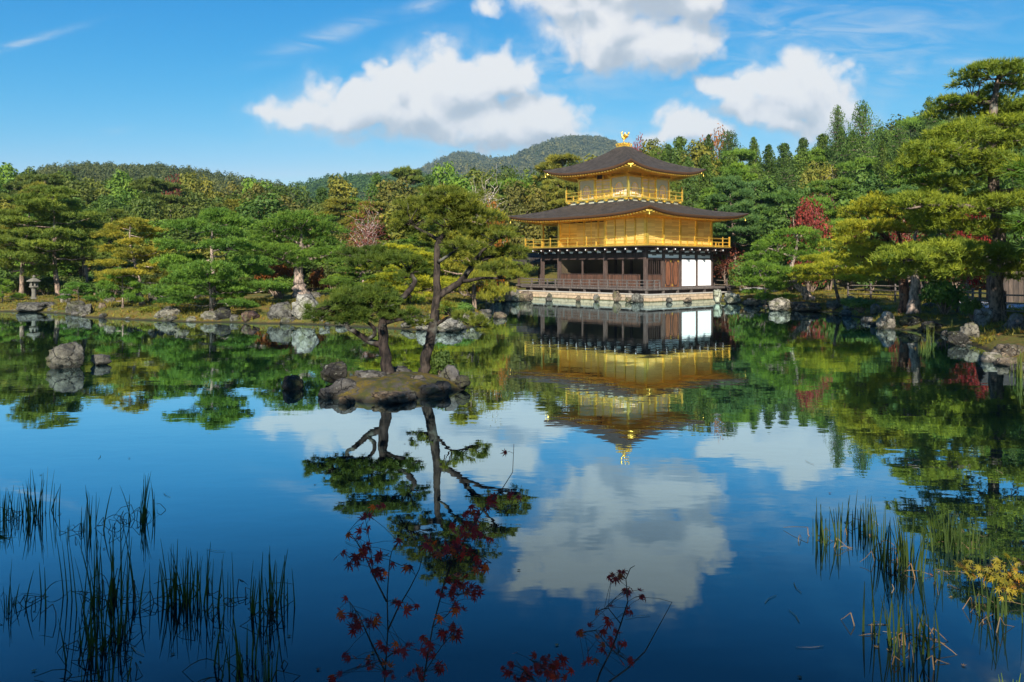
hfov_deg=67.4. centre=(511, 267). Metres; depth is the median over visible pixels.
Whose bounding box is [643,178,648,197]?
lattice door
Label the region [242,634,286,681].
reed clump
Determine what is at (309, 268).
broadleaf tree
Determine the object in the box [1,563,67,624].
reed clump
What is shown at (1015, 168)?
pine tree
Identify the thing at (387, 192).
broadleaf tree
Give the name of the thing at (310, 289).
green bush
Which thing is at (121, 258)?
broadleaf tree
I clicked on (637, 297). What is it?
rock
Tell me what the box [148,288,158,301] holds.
rock
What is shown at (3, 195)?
pine tree
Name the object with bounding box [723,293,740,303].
rock
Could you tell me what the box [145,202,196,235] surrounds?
broadleaf tree
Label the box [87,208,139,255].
pine tree
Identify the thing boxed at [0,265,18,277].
green bush
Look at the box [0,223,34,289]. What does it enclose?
pine tree
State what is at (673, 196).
broadleaf tree
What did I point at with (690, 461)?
pond water
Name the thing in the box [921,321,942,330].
rock
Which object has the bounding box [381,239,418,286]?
broadleaf tree
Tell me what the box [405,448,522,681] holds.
maple sapling
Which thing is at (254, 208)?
broadleaf tree
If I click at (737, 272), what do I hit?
green bush
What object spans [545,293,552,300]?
rock
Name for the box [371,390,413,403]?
rock
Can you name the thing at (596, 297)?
rock
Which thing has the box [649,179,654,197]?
lattice door
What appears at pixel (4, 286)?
pine tree
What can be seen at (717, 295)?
rock
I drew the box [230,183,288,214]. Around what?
broadleaf tree
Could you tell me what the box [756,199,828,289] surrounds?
broadleaf tree
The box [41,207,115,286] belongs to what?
pine tree
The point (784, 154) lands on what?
cypress tree
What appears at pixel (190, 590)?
reed clump
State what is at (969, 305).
green bush
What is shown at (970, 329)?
rock
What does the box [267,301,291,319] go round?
rock
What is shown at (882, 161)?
cypress tree
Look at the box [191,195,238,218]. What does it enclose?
broadleaf tree
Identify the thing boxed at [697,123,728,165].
maple tree
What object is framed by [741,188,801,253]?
pine tree
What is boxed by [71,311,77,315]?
shore stone
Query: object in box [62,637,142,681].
reed clump
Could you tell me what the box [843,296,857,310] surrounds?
rock
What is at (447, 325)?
rock
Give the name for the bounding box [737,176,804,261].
broadleaf tree
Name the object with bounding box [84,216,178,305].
pine tree
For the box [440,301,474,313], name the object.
azalea bush
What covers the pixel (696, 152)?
broadleaf tree
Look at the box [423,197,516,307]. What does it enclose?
pine tree
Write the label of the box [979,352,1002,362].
shore stone
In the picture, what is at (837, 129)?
tree
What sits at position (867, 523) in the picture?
reed clump
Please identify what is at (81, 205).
broadleaf tree
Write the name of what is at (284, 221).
pine tree
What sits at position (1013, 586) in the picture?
maple bush
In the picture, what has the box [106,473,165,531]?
reed clump
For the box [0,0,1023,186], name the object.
sky
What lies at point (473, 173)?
broadleaf tree
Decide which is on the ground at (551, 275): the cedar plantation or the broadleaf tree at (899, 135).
the broadleaf tree at (899, 135)
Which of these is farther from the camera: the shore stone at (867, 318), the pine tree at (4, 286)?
the pine tree at (4, 286)
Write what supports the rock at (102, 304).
on the ground at (551, 275)
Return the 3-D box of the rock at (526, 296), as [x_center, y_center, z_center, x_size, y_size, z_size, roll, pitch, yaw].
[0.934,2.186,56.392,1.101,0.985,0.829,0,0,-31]
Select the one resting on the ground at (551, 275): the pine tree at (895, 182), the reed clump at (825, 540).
the pine tree at (895, 182)
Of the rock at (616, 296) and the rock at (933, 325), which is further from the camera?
the rock at (616, 296)
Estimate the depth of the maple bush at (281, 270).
46.49 m
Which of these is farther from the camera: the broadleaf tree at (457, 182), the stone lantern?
the broadleaf tree at (457, 182)
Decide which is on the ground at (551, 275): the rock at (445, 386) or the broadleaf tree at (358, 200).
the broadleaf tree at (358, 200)
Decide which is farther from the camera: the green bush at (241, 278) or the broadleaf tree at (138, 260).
the broadleaf tree at (138, 260)
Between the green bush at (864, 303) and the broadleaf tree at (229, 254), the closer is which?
the green bush at (864, 303)
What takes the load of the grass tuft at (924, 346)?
in the pond water
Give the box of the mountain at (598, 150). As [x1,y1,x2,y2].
[439,143,606,177]
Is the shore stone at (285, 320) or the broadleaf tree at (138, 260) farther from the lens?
the broadleaf tree at (138, 260)
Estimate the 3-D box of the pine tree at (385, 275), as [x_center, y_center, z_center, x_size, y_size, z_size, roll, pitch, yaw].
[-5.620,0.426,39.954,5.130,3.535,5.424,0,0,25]
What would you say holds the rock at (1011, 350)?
on the ground at (551, 275)
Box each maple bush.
[254,260,292,297]
[308,267,328,293]
[953,552,1023,602]
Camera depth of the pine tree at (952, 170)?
73.71 m
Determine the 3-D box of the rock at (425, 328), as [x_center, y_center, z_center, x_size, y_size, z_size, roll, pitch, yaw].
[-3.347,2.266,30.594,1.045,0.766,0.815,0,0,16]
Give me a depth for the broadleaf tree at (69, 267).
58.53 m
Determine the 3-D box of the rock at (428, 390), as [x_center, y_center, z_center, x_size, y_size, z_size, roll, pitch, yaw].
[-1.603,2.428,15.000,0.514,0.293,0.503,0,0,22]
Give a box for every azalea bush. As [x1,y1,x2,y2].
[137,306,161,311]
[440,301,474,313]
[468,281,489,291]
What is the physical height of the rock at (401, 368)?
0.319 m
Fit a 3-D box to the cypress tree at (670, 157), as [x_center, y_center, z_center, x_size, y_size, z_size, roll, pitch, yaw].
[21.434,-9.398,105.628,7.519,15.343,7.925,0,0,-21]
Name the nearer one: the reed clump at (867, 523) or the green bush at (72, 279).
the reed clump at (867, 523)
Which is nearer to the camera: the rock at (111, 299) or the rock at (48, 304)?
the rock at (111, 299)
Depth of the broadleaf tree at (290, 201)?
105.26 m
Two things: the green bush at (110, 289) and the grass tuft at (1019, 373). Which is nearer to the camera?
the grass tuft at (1019, 373)
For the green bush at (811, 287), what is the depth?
58.75 m
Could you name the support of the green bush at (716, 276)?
on the ground at (551, 275)
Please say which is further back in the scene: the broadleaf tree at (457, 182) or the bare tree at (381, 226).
the broadleaf tree at (457, 182)
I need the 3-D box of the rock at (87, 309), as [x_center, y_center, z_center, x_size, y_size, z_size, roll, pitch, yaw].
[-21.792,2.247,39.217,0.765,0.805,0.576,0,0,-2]
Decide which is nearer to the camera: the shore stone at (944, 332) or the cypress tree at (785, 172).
the shore stone at (944, 332)
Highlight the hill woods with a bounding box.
[7,160,314,208]
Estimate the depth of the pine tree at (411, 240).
60.85 m
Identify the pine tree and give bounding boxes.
[0,184,125,295]
[0,192,15,202]
[0,201,83,293]
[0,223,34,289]
[0,224,20,273]
[0,278,26,301]
[1,174,43,194]
[2,181,55,227]
[8,172,70,204]
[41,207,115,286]
[54,281,97,300]
[58,228,115,276]
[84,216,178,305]
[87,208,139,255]
[92,266,144,307]
[123,176,196,220]
[140,206,289,308]
[152,274,258,310]
[211,198,260,224]
[224,222,304,292]
[240,208,350,297]
[276,218,313,248]
[302,243,431,373]
[307,197,365,244]
[317,253,403,294]
[337,200,387,243]
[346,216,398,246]
[355,243,457,303]
[373,165,427,202]
[386,183,538,372]
[399,207,469,275]
[400,236,440,288]
[401,216,440,248]
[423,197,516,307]
[488,177,536,239]
[490,239,522,276]
[523,153,581,267]
[529,178,577,238]
[694,187,743,252]
[699,161,757,253]
[704,173,766,287]
[712,147,764,204]
[722,180,785,285]
[734,225,846,301]
[740,273,797,304]
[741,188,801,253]
[785,250,882,302]
[789,146,855,181]
[795,196,857,290]
[807,178,872,230]
[818,155,892,196]
[818,189,921,312]
[865,56,1023,321]
[871,165,939,233]
[875,184,924,242]
[881,211,978,314]
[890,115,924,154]
[894,171,944,285]
[906,146,955,281]
[908,115,946,139]
[916,175,1009,287]
[954,169,1013,289]
[992,148,1023,238]
[1009,146,1023,231]
[1012,169,1023,252]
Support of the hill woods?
on the wooded hill
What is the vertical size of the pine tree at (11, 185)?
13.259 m
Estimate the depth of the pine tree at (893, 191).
60.76 m
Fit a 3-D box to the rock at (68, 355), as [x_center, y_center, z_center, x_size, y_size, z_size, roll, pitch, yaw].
[-11.111,2.249,19.075,0.581,0.800,0.772,0,0,45]
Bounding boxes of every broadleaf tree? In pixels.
[0,162,23,192]
[0,186,7,193]
[0,197,14,209]
[11,210,43,232]
[14,237,78,276]
[19,166,43,182]
[30,208,97,276]
[43,197,98,274]
[57,168,79,199]
[58,178,123,272]
[80,177,106,202]
[88,194,131,270]
[90,243,147,267]
[93,187,155,216]
[101,169,138,198]
[112,219,176,270]
[118,239,177,274]
[121,196,168,233]
[133,179,169,204]
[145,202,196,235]
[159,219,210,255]
[166,188,212,217]
[174,171,222,210]
[183,236,227,272]
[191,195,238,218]
[213,214,258,255]
[214,250,253,268]
[220,181,247,202]
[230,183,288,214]
[232,177,277,198]
[233,218,281,255]
[234,192,291,243]
[268,181,311,209]
[273,195,304,211]
[280,252,318,289]
[301,201,327,220]
[304,240,350,286]
[319,223,364,266]
[321,174,360,212]
[336,196,378,233]
[362,211,418,245]
[372,176,424,214]
[380,194,430,234]
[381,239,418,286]
[409,183,438,232]
[420,161,463,193]
[421,185,452,233]
[443,177,479,192]
[459,167,504,202]
[472,199,504,280]
[476,191,513,245]
[481,165,519,240]
[497,179,552,277]
[518,167,557,265]
[584,153,596,160]
[639,137,672,160]
[670,138,721,201]
[670,189,681,204]
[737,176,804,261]
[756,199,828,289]
[789,183,819,203]
[798,160,837,195]
[820,195,878,290]
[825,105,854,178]
[831,99,894,178]
[832,168,893,252]
[886,123,912,188]
[908,95,942,142]
[941,162,990,237]
[954,125,986,148]
[999,170,1023,242]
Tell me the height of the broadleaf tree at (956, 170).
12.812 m
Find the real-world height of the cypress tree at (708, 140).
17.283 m
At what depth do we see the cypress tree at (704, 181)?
87.75 m
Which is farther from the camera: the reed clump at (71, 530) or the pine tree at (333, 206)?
the pine tree at (333, 206)
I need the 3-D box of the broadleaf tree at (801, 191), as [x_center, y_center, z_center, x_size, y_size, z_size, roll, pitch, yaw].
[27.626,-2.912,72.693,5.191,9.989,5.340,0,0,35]
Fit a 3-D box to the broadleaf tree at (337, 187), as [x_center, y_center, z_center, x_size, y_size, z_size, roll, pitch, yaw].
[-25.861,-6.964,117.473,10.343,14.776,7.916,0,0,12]
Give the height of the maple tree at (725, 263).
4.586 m
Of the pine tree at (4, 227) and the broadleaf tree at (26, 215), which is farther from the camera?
the broadleaf tree at (26, 215)
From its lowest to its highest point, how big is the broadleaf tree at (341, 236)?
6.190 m
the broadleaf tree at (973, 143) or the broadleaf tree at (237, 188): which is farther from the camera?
the broadleaf tree at (237, 188)
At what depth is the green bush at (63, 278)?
57.58 m
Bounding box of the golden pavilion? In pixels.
[508,131,748,293]
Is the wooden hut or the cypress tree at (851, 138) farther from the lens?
the cypress tree at (851, 138)
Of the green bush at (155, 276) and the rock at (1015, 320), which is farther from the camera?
the green bush at (155, 276)
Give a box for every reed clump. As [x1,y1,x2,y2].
[0,486,25,526]
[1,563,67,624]
[7,470,60,526]
[34,576,145,676]
[39,516,146,616]
[55,519,100,536]
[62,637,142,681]
[72,485,118,540]
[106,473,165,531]
[134,540,211,616]
[158,543,213,613]
[177,554,252,643]
[182,605,299,681]
[240,550,294,626]
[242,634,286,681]
[792,497,851,549]
[839,496,894,545]
[842,557,925,667]
[860,514,932,575]
[863,593,956,669]
[875,510,930,581]
[923,503,985,560]
[925,551,962,594]
[941,512,989,548]
[948,562,1023,632]
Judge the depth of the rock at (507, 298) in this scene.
56.04 m
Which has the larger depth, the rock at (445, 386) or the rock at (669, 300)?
the rock at (669, 300)
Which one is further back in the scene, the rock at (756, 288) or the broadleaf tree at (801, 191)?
the broadleaf tree at (801, 191)
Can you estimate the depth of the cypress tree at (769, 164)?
100.09 m
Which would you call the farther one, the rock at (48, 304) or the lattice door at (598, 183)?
the lattice door at (598, 183)
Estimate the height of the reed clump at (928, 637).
0.450 m
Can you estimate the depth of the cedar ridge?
516.10 m
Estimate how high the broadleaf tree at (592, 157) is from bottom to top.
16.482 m
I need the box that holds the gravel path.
[959,298,1023,313]
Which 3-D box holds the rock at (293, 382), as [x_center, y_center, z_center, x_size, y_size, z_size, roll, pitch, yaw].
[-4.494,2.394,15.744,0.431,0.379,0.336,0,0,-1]
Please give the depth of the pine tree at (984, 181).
61.98 m
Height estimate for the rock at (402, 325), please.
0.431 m
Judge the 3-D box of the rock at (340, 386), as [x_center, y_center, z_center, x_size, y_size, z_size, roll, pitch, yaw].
[-3.301,2.384,14.893,0.720,0.477,0.533,0,0,-23]
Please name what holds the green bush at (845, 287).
on the ground at (551, 275)
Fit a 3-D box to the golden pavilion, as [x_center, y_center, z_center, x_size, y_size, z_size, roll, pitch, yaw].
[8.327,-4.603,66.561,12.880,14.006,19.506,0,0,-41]
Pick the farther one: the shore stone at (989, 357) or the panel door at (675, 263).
the panel door at (675, 263)
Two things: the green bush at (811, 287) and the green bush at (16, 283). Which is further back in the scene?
the green bush at (811, 287)
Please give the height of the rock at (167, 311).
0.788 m
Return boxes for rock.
[16,302,46,311]
[41,302,54,307]
[46,341,84,368]
[60,292,71,302]
[65,301,84,313]
[78,304,92,314]
[90,354,111,364]
[98,302,105,307]
[104,292,115,302]
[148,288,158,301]
[154,306,181,318]
[199,311,215,319]
[214,306,231,319]
[230,314,239,321]
[241,310,259,321]
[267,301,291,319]
[282,375,303,390]
[291,294,319,319]
[311,292,320,296]
[318,387,333,398]
[320,361,347,383]
[329,378,356,395]
[338,395,355,403]
[355,370,386,377]
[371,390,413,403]
[393,366,411,371]
[400,319,415,327]
[402,389,416,400]
[410,375,425,379]
[416,315,439,330]
[418,383,441,396]
[435,381,450,393]
[437,318,463,331]
[439,364,459,382]
[455,375,470,387]
[463,312,482,325]
[493,312,506,318]
[502,291,510,301]
[511,289,519,301]
[519,291,532,301]
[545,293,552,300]
[593,294,599,301]
[612,291,621,301]
[631,293,643,302]
[666,297,672,302]
[683,297,691,301]
[713,289,721,302]
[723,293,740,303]
[739,287,777,291]
[744,298,760,305]
[768,297,790,310]
[790,301,821,310]
[826,300,841,310]
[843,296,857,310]
[870,304,882,314]
[876,311,895,328]
[899,315,922,325]
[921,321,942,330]
[922,302,940,307]
[947,331,968,344]
[959,321,979,340]
[973,308,992,326]
[991,343,1023,356]
[999,313,1023,330]
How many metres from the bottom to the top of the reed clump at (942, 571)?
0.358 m
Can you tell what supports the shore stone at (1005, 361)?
on the ground at (551, 275)
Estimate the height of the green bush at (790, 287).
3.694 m
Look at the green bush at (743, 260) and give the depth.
75.03 m
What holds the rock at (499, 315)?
in the pond water
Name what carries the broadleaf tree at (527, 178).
on the ground at (551, 275)
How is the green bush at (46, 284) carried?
on the ground at (551, 275)
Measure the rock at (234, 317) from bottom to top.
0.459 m
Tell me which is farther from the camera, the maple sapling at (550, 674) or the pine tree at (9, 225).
the pine tree at (9, 225)
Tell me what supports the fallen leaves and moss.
on the ground at (551, 275)
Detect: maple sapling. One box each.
[326,502,423,681]
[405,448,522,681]
[500,650,574,681]
[575,566,671,681]
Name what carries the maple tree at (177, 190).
on the ground at (551, 275)
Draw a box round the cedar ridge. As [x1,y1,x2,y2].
[305,189,382,200]
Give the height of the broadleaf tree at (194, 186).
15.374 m
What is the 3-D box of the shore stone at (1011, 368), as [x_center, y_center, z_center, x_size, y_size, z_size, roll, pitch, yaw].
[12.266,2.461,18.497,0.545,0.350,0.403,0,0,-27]
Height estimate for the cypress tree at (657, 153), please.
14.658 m
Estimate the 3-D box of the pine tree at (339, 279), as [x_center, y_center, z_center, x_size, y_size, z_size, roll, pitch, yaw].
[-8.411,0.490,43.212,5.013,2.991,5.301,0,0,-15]
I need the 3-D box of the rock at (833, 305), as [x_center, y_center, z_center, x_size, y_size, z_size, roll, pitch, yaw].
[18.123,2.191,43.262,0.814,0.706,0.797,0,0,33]
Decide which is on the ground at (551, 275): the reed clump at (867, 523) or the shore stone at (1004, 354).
the shore stone at (1004, 354)
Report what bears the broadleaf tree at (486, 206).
on the ground at (551, 275)
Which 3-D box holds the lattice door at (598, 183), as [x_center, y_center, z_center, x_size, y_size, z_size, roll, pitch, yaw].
[7.253,-6.530,63.849,0.070,1.570,0.797,0,0,-41]
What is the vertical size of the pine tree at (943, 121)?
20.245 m
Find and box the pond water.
[0,297,1023,681]
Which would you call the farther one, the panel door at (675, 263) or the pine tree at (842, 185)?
the pine tree at (842, 185)
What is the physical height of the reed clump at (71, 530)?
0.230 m
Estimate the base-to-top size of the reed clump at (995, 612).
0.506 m
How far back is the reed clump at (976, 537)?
6.95 m
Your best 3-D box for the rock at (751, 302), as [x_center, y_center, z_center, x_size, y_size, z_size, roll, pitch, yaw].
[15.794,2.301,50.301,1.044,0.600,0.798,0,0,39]
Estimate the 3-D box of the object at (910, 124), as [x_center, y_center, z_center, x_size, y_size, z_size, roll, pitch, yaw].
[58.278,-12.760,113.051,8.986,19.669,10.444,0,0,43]
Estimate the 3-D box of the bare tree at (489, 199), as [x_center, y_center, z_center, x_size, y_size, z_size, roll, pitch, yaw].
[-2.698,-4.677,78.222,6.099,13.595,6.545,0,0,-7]
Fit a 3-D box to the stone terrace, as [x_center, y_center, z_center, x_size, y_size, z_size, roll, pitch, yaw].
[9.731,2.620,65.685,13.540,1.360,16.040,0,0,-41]
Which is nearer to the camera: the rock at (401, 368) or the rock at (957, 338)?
the rock at (401, 368)
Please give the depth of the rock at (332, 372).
16.38 m
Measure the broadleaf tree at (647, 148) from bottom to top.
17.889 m
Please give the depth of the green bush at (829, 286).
59.16 m
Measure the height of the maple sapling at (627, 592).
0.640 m
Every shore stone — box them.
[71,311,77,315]
[99,313,106,317]
[162,315,177,321]
[186,316,195,321]
[279,317,295,323]
[841,310,851,315]
[861,316,874,321]
[941,330,949,335]
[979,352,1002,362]
[993,357,1017,366]
[998,352,1009,356]
[1008,362,1023,371]
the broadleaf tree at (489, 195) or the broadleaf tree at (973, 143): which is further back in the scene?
the broadleaf tree at (973, 143)
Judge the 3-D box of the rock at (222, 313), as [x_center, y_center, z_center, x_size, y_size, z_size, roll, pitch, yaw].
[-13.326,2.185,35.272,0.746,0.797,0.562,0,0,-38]
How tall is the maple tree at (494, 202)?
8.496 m
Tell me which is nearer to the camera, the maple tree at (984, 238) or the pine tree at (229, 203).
the maple tree at (984, 238)
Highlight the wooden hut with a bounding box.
[981,256,1023,302]
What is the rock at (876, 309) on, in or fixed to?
on the ground at (551, 275)
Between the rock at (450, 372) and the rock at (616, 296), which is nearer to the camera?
the rock at (450, 372)
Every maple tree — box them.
[161,172,183,207]
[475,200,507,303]
[628,134,645,151]
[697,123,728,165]
[713,243,743,285]
[781,193,834,290]
[888,216,926,281]
[945,211,990,297]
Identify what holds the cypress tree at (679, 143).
on the ground at (551, 275)
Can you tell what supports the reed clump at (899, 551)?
in the pond water
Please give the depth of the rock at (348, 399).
14.07 m
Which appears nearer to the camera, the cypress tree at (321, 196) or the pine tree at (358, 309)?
the pine tree at (358, 309)
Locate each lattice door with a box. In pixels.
[595,179,602,198]
[603,178,609,197]
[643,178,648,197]
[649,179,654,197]
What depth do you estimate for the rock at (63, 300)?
45.03 m
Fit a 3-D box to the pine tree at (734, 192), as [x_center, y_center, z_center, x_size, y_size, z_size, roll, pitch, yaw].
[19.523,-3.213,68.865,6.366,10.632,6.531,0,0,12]
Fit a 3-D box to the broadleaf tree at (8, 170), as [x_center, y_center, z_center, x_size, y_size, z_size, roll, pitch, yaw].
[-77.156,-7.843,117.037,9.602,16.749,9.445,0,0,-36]
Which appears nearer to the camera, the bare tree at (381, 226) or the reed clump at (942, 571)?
the reed clump at (942, 571)
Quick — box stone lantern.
[26,275,40,298]
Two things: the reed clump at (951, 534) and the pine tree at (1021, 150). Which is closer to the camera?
the reed clump at (951, 534)
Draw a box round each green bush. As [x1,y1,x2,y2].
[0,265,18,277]
[1,277,18,294]
[5,274,44,294]
[36,276,63,294]
[59,275,67,282]
[60,276,86,294]
[64,275,97,291]
[81,282,104,293]
[91,264,131,290]
[96,277,129,293]
[118,274,146,292]
[141,273,166,283]
[143,284,162,288]
[186,284,208,293]
[220,275,255,291]
[269,275,293,298]
[304,271,314,291]
[318,262,344,289]
[354,263,389,282]
[449,264,476,292]
[495,255,525,285]
[713,252,726,283]
[722,256,745,276]
[727,261,748,287]
[728,259,758,287]
[749,255,788,285]
[784,256,803,290]
[799,274,829,291]
[823,265,841,290]
[836,264,856,290]
[838,297,879,312]
[853,266,885,292]
[884,275,898,289]
[918,279,970,314]
[958,276,985,290]
[959,297,984,320]
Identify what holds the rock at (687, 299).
in the pond water
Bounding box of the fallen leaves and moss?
[0,290,1022,342]
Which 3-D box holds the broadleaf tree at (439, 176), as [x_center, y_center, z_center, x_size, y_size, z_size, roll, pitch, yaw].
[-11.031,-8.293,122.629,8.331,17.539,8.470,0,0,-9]
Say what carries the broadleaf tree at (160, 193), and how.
on the ground at (551, 275)
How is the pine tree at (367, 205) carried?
on the ground at (551, 275)
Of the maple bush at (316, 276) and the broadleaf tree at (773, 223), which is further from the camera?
the broadleaf tree at (773, 223)
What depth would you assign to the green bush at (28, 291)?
52.83 m
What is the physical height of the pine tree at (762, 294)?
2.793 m
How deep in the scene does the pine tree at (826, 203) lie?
59.56 m
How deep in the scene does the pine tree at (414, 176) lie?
111.72 m
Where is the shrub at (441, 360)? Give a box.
[430,349,455,373]
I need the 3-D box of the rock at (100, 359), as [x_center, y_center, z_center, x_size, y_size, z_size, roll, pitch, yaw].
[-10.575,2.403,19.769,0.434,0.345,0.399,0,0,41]
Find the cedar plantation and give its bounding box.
[284,171,540,200]
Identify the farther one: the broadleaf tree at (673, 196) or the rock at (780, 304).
the broadleaf tree at (673, 196)
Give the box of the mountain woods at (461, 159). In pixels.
[343,134,645,177]
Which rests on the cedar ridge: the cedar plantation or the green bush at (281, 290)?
the cedar plantation
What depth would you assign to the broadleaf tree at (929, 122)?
91.90 m
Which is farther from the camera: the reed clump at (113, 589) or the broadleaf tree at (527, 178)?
the broadleaf tree at (527, 178)
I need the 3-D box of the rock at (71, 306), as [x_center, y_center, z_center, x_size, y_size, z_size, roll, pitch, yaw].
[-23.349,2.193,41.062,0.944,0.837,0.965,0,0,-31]
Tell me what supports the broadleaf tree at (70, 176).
on the ground at (551, 275)
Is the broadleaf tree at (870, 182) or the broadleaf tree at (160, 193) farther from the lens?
the broadleaf tree at (160, 193)
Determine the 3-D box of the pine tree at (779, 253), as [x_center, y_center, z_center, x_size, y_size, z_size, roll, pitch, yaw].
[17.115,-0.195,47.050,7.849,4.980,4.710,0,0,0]
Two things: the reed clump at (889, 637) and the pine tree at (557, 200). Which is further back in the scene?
the pine tree at (557, 200)
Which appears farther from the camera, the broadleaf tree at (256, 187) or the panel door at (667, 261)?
the broadleaf tree at (256, 187)
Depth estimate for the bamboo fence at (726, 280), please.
66.64 m
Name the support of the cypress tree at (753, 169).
on the ground at (551, 275)
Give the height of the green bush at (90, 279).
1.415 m
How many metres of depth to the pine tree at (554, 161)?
99.45 m
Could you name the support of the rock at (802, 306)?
on the ground at (551, 275)
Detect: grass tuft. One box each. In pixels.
[915,341,930,348]
[921,326,934,342]
[1009,349,1023,377]
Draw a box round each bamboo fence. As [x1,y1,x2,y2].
[714,278,753,289]
[847,283,973,301]
[956,289,1023,314]
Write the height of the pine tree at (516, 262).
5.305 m
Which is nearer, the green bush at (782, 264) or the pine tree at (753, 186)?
the green bush at (782, 264)
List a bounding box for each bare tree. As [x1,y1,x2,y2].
[337,194,391,281]
[461,154,514,243]
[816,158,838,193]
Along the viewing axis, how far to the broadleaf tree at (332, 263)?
59.44 m
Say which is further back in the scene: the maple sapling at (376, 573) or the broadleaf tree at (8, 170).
the broadleaf tree at (8, 170)
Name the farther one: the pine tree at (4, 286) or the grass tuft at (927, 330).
the pine tree at (4, 286)
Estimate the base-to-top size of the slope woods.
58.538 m
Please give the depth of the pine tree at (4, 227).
62.32 m
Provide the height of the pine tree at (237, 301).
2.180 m
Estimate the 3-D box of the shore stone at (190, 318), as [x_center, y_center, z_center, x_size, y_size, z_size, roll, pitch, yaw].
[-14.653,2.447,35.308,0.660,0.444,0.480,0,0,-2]
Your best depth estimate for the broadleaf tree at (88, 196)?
97.35 m
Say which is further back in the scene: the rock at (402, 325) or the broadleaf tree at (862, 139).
the broadleaf tree at (862, 139)
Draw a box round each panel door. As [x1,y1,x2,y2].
[665,259,671,286]
[671,259,678,286]
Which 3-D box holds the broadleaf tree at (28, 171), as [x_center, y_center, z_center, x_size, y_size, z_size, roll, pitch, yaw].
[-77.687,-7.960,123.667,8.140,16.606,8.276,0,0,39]
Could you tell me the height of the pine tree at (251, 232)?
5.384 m
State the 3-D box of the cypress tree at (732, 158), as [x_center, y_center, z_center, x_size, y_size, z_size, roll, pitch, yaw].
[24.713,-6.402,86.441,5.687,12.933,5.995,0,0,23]
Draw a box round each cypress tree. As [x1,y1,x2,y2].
[309,187,330,204]
[362,173,385,219]
[421,174,435,186]
[516,177,556,267]
[647,147,678,192]
[660,144,677,183]
[672,136,688,165]
[676,156,701,208]
[692,154,717,244]
[704,134,714,159]
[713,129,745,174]
[717,154,739,256]
[745,137,761,172]
[748,165,768,181]
[756,144,781,183]
[774,143,794,179]
[774,166,807,198]
[787,148,813,189]
[791,137,812,176]
[806,133,830,166]
[817,134,872,192]
[871,130,895,179]
[872,127,882,153]
[872,139,895,190]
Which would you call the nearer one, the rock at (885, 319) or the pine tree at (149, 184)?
the rock at (885, 319)
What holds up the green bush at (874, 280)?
on the ground at (551, 275)
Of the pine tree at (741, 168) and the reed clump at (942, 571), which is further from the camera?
the pine tree at (741, 168)
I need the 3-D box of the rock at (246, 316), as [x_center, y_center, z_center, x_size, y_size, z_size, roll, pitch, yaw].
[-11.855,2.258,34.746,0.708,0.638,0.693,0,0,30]
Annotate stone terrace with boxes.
[511,290,732,301]
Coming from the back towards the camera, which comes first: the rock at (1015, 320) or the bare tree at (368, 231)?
the bare tree at (368, 231)
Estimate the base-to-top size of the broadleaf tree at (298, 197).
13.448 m
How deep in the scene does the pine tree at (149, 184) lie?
99.40 m
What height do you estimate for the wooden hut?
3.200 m
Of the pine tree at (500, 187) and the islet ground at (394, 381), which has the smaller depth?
the islet ground at (394, 381)
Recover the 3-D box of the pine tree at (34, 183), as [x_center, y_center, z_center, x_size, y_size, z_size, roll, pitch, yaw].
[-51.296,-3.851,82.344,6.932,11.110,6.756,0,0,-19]
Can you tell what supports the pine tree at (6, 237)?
on the ground at (551, 275)
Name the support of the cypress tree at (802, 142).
on the ground at (551, 275)
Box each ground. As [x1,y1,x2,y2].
[0,254,1023,362]
[332,371,465,402]
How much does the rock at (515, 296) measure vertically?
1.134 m
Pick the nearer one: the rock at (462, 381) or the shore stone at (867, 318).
the rock at (462, 381)
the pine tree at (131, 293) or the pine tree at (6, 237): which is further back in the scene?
the pine tree at (6, 237)
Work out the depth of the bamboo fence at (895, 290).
44.72 m
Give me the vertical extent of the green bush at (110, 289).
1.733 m
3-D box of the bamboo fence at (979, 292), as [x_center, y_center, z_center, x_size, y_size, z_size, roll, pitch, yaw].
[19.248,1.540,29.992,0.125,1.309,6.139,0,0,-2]
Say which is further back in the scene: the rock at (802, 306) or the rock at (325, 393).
the rock at (802, 306)
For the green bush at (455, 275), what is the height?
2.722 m
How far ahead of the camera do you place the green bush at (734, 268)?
65.87 m
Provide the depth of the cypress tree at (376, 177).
114.82 m
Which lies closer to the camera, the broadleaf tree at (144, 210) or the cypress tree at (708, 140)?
the broadleaf tree at (144, 210)
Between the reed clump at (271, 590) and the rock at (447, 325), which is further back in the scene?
the rock at (447, 325)
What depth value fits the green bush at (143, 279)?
52.98 m
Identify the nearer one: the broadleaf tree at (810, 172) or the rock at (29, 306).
the rock at (29, 306)
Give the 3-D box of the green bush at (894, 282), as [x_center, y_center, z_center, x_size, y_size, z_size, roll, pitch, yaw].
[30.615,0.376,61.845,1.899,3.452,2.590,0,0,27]
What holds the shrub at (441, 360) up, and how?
on the islet ground at (394, 381)
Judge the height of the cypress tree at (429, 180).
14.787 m
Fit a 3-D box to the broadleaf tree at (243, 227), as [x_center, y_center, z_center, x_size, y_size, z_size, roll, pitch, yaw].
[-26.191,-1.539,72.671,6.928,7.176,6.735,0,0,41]
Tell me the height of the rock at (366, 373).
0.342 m

